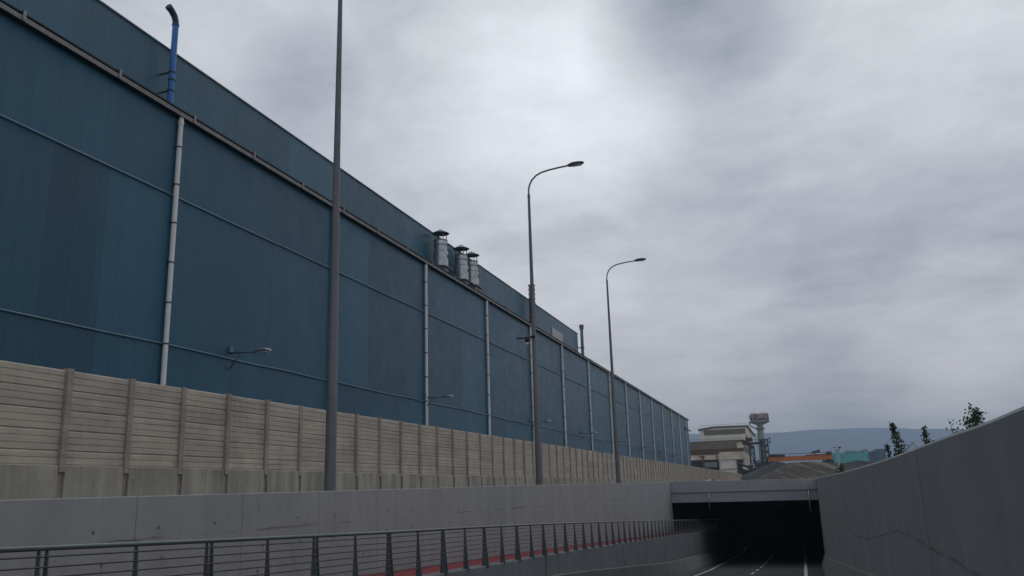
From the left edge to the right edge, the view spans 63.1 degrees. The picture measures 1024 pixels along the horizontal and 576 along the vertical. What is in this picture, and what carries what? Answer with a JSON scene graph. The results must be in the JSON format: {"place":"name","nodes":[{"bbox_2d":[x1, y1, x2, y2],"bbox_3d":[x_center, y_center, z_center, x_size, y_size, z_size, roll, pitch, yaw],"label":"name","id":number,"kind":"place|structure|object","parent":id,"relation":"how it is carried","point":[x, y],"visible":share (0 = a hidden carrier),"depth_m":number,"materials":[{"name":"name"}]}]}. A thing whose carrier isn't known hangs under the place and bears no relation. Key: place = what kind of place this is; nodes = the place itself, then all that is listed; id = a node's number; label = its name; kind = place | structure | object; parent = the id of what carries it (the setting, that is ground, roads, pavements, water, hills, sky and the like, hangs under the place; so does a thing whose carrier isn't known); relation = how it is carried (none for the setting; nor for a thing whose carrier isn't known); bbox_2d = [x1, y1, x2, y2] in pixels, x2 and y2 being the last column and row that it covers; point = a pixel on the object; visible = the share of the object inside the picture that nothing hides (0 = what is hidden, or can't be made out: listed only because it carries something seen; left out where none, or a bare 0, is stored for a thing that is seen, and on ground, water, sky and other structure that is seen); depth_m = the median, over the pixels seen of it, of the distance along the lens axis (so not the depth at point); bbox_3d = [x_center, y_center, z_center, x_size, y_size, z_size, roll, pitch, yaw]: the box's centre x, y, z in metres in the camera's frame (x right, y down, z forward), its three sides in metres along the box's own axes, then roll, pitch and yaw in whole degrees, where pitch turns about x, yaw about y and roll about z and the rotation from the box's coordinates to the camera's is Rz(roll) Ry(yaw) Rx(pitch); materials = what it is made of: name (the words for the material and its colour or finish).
{"place":"outdoors","nodes":[
{"label":"outdoors","id":0,"kind":"place"},
{"bbox_2d":[0,0,690,465],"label":"factory hall","id":1,"kind":"structure","parent":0,"point":[150,232],"depth_m":34.59,"materials":[{"name":"blue metal"}]},
{"bbox_2d":[159,4,178,102],"bbox_3d":[-14.345,-9.146,34.498,0.695,5.453,0.702,-6,-14,17],"label":"vent pipe","id":2,"kind":"object","parent":1,"relation":"on","point":[170,9],"visible":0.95,"depth_m":34.67,"materials":[{"name":"blue metal"}]},
{"bbox_2d":[228,347,271,368],"bbox_3d":[-10.495,2.741,33.344,1.917,0.916,0.340,-6,-14,17],"label":"wall lamp","id":3,"kind":"object","parent":1,"relation":"attached to","point":[258,350],"visible":1,"depth_m":33.32,"materials":[{"name":"metal"}]},
{"bbox_2d":[424,394,453,405],"bbox_3d":[-4.499,6.916,51.343,1.917,0.916,0.340,-6,-14,17],"label":"wall lamp","id":4,"kind":"object","parent":1,"relation":"attached to","point":[447,396],"visible":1,"depth_m":51.20,"materials":[{"name":"metal"}]},
{"bbox_2d":[432,229,453,271],"bbox_3d":[-5.127,-2.403,60.704,1.280,3.833,1.590,-6,-14,17],"label":"exhaust stack","id":5,"kind":"object","parent":1,"relation":"on","point":[440,256],"visible":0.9,"depth_m":60.23,"materials":[{"name":"metal"}]},
{"bbox_2d":[453,245,472,284],"bbox_3d":[-3.858,-1.492,64.504,1.280,3.773,1.590,-6,-14,17],"label":"exhaust stack","id":6,"kind":"object","parent":1,"relation":"on","point":[461,270],"visible":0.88,"depth_m":64.04,"materials":[{"name":"metal"}]},
{"bbox_2d":[467,251,482,289],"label":"exhaust stack","id":7,"kind":"object","parent":1,"relation":"on","point":[473,272],"visible":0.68,"depth_m":66.18,"materials":[{"name":"metal"}]},
{"bbox_2d":[528,284,536,325],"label":"ringed duct","id":8,"kind":"object","parent":1,"relation":"on","point":[529,298],"visible":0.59,"depth_m":82.83,"materials":[{"name":"metal"}]},
{"bbox_2d":[578,324,584,354],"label":"vent pipe","id":9,"kind":"object","parent":1,"relation":"on","point":[581,328],"visible":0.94,"depth_m":104.05,"materials":[{"name":"metal"}]},
{"bbox_2d":[359,522,733,575],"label":"cycle path","id":10,"kind":"structure","parent":0,"point":[427,570],"depth_m":27.15,"materials":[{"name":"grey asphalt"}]},
{"bbox_2d":[101,0,1023,433],"label":"sky","id":11,"kind":"structure","parent":0,"point":[822,201],"materials":[{"name":"grey"}]},
{"bbox_2d":[689,423,755,472],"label":"steelworks building","id":12,"kind":"structure","parent":0,"point":[721,448],"depth_m":411.94,"materials":[{"name":"concrete"}]},
{"bbox_2d":[720,460,736,468],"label":"bay door panel","id":13,"kind":"structure","parent":12,"relation":"in","point":[725,464],"depth_m":403.31,"materials":[{"name":"white metal"}]},
{"bbox_2d":[722,475,739,480],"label":"earth bank","id":14,"kind":"structure","parent":0,"point":[732,477],"depth_m":156.73,"materials":[{"name":"brown soil"}]},
{"bbox_2d":[682,513,824,575],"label":"road","id":15,"kind":"structure","parent":0,"point":[779,544],"depth_m":110.20,"materials":[{"name":"black asphalt"}]},
{"bbox_2d":[422,526,738,575],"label":"parapet wall","id":16,"kind":"structure","parent":15,"relation":"on","point":[680,554],"depth_m":41.85,"materials":[{"name":"concrete"}]},
{"bbox_2d":[0,519,720,575],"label":"railing","id":17,"kind":"object","parent":16,"relation":"on","point":[208,564],"visible":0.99,"depth_m":16.14,"materials":[{"name":"metal"}]},
{"bbox_2d":[749,412,769,465],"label":"water tower","id":18,"kind":"structure","parent":0,"point":[759,420],"depth_m":443.40,"materials":[{"name":"concrete"}]},
{"bbox_2d":[689,428,960,467],"bbox_3d":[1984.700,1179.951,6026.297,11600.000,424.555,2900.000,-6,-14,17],"label":"hills","id":19,"kind":"structure","parent":0,"point":[807,442],"depth_m":5365.53,"materials":[{"name":"blue"}]},
{"bbox_2d":[831,449,885,462],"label":"office building","id":20,"kind":"structure","parent":0,"point":[876,455],"depth_m":564.56,"materials":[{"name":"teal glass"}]},
{"label":"ground","id":21,"kind":"structure","parent":0,"visible":0},
{"bbox_2d":[324,0,341,490],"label":"street lamp","id":22,"kind":"object","parent":21,"relation":"on","point":[331,437],"visible":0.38,"depth_m":22.39,"materials":[{"name":"metal"}]},
{"bbox_2d":[0,482,673,575],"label":"retaining wall","id":23,"kind":"structure","parent":21,"relation":"on","point":[35,522],"depth_m":18.84,"materials":[{"name":"concrete"}]},
{"bbox_2d":[0,360,741,499],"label":"precast fence","id":24,"kind":"object","parent":21,"relation":"on","point":[68,433],"visible":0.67,"depth_m":25.54,"materials":[{"name":"concrete"}]},
{"bbox_2d":[527,161,583,484],"bbox_3d":[2.313,1.677,40.567,3.250,16.330,0.600,-6,-14,17],"label":"street lamp","id":25,"kind":"object","parent":21,"relation":"on","point":[538,463],"visible":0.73,"depth_m":40.52,"materials":[{"name":"metal"}]},
{"bbox_2d":[517,335,534,344],"bbox_3d":[0.723,2.589,40.882,0.965,0.420,0.206,-8,-15,24],"label":"security camera","id":26,"kind":"object","parent":25,"relation":"attached to","point":[526,340],"visible":1,"depth_m":40.82,"materials":[{"name":"black plastic"}]},
{"bbox_2d":[606,258,645,482],"bbox_3d":[8.374,5.896,58.759,3.250,16.330,0.600,-6,-14,17],"label":"street lamp","id":27,"kind":"object","parent":21,"relation":"on","point":[618,477],"visible":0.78,"depth_m":58.75,"materials":[{"name":"metal"}]},
{"bbox_2d":[670,478,818,510],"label":"tunnel portal","id":28,"kind":"object","parent":21,"relation":"on","point":[741,490],"visible":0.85,"depth_m":73.97,"materials":[{"name":"concrete"}]},
{"bbox_2d":[672,500,824,552],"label":"tunnel","id":29,"kind":"structure","parent":21,"relation":"on","point":[740,515],"depth_m":102.17,"materials":[{"name":"concrete"}]},
{"bbox_2d":[736,435,763,474],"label":"conveyor trestle","id":30,"kind":"object","parent":21,"relation":"on","point":[750,443],"visible":0.71,"depth_m":392.03,"materials":[{"name":"metal"}]},
{"bbox_2d":[757,437,770,466],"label":"lattice frame","id":31,"kind":"object","parent":21,"relation":"on","point":[765,458],"visible":0.45,"depth_m":414.32,"materials":[{"name":"metal"}]},
{"bbox_2d":[748,462,785,479],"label":"gravel heap","id":32,"kind":"object","parent":21,"relation":"on","point":[772,466],"visible":0.28,"depth_m":220.38,"materials":[{"name":"grey gravel"}]},
{"bbox_2d":[754,461,847,479],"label":"gravel heap","id":33,"kind":"object","parent":21,"relation":"on","point":[806,470],"visible":0.46,"depth_m":207.14,"materials":[{"name":"grey gravel"}]},
{"bbox_2d":[768,450,833,464],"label":"warehouse","id":34,"kind":"structure","parent":21,"relation":"on","point":[826,457],"depth_m":361.78,"materials":[{"name":"orange paint"}]},
{"bbox_2d":[742,461,874,479],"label":"gravel heap","id":35,"kind":"object","parent":21,"relation":"on","point":[847,466],"visible":0.12,"depth_m":299.38,"materials":[{"name":"grey gravel"}]},
{"bbox_2d":[833,447,840,466],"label":"floodlight mast","id":36,"kind":"object","parent":21,"relation":"on","point":[838,460],"visible":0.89,"depth_m":274.84,"materials":[{"name":"metal"}]},
{"bbox_2d":[835,464,846,472],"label":"shrub","id":37,"kind":"object","parent":21,"relation":"on","point":[841,468],"visible":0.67,"depth_m":136.88,"materials":[{"name":"green plant"}]},
{"bbox_2d":[884,443,891,458],"bbox_3d":[27.004,12.433,59.297,0.682,2.798,0.806,10,-18,-40],"label":"poplar tree","id":38,"kind":"object","parent":21,"relation":"on","point":[887,449],"visible":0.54,"depth_m":59.55,"materials":[{"name":"green plant"}]},
{"bbox_2d":[889,422,908,455],"bbox_3d":[25.975,10.951,55.724,1.321,4.043,1.052,0,-14,-9],"label":"poplar tree","id":39,"kind":"object","parent":21,"relation":"on","point":[893,428],"visible":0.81,"depth_m":55.86,"materials":[{"name":"green plant"}]},
{"bbox_2d":[816,406,1023,575],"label":"retaining wall","id":40,"kind":"structure","parent":21,"relation":"on","point":[951,504],"depth_m":10.38,"materials":[{"name":"grey concrete"}]},
{"bbox_2d":[920,425,934,443],"bbox_3d":[25.005,9.882,49.762,0.967,3.366,0.846,-6,-14,17],"label":"poplar tree","id":41,"kind":"object","parent":21,"relation":"on","point":[924,434],"visible":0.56,"depth_m":50.04,"materials":[{"name":"green plant"}]},
{"bbox_2d":[946,403,986,432],"bbox_3d":[23.315,7.792,42.237,2.008,3.996,2.442,5,-15,-26],"label":"broadleaf tree","id":42,"kind":"object","parent":21,"relation":"on","point":[975,416],"visible":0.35,"depth_m":42.38,"materials":[{"name":"green plant"}]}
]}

